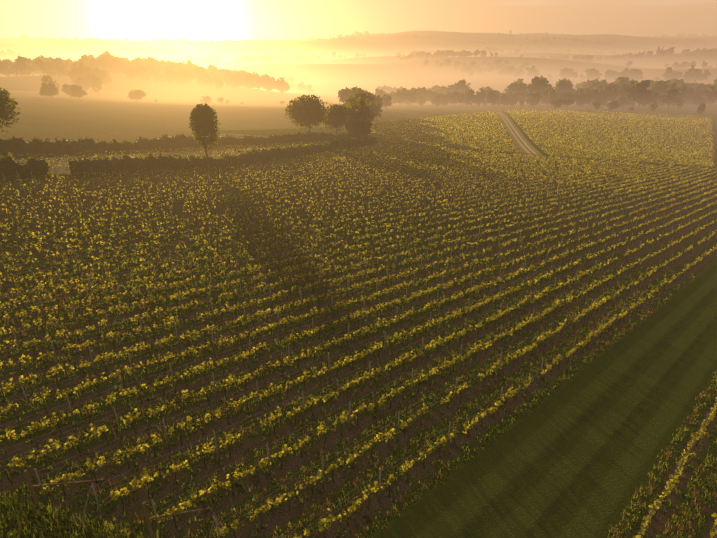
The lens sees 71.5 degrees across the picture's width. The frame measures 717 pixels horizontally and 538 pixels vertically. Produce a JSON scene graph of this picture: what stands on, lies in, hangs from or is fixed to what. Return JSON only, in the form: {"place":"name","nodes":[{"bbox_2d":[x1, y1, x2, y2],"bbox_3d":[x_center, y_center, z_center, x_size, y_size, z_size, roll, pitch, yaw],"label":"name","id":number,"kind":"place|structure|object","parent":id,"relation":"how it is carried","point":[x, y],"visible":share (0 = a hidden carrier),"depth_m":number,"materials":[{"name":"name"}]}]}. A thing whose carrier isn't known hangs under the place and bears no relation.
{"place":"outdoors","nodes":[
{"label":"outdoors","id":0,"kind":"place"},
{"bbox_2d":[0,30,716,537],"bbox_3d":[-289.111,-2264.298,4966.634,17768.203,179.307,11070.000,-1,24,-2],"label":"ground","id":1,"kind":"structure","parent":0,"point":[578,452],"depth_m":37.03,"materials":[{"name":"green plant"}]},
{"bbox_2d":[0,453,276,537],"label":"end posts","id":2,"kind":"object","parent":1,"relation":"on","point":[35,499],"visible":0.9,"depth_m":18.50,"materials":[{"name":"brown wood"}]},
{"bbox_2d":[0,131,376,181],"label":"hedges","id":3,"kind":"object","parent":1,"relation":"on","point":[45,147],"visible":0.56,"depth_m":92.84,"materials":[{"name":"green plant"}]},
{"bbox_2d":[0,36,713,120],"bbox_3d":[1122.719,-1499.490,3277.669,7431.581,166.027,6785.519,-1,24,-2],"label":"tree trunks","id":4,"kind":"object","parent":1,"relation":"on","point":[385,107],"visible":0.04,"depth_m":521.42,"materials":[{"name":"brown plant"}]},
{"bbox_2d":[0,30,716,136],"bbox_3d":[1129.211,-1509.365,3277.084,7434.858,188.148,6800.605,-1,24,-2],"label":"tree crowns","id":5,"kind":"object","parent":4,"relation":"attached to","point":[84,72],"visible":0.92,"depth_m":540.82,"materials":[{"name":"green plant"}]},
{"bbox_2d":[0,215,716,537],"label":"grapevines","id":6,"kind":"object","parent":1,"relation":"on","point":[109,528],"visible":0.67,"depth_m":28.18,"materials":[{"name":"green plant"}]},
{"bbox_2d":[0,215,716,537],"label":"vine leaves","id":7,"kind":"object","parent":1,"relation":"on","point":[667,506],"visible":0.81,"depth_m":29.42,"materials":[{"name":"green plant"}]},
{"bbox_2d":[0,141,716,537],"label":"trellis posts","id":8,"kind":"object","parent":1,"relation":"on","point":[334,277],"visible":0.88,"depth_m":50.13,"materials":[{"name":"brown wood"}]},
{"bbox_2d":[0,237,716,537],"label":"trellis wires","id":9,"kind":"object","parent":8,"relation":"attached to","point":[257,362],"visible":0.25,"depth_m":28.75,"materials":[{"name":"grey metal"}]},
{"bbox_2d":[383,142,716,169],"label":"rail fence","id":10,"kind":"object","parent":1,"relation":"on","point":[632,162],"visible":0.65,"depth_m":165.31,"materials":[{"name":"brown wood"}]},
{"bbox_2d":[604,103,635,110],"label":"house walls","id":11,"kind":"structure","parent":1,"relation":"on","point":[627,106],"depth_m":447.02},
{"bbox_2d":[0,0,716,40],"label":"sky","id":12,"kind":"structure","parent":0,"point":[235,20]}
]}

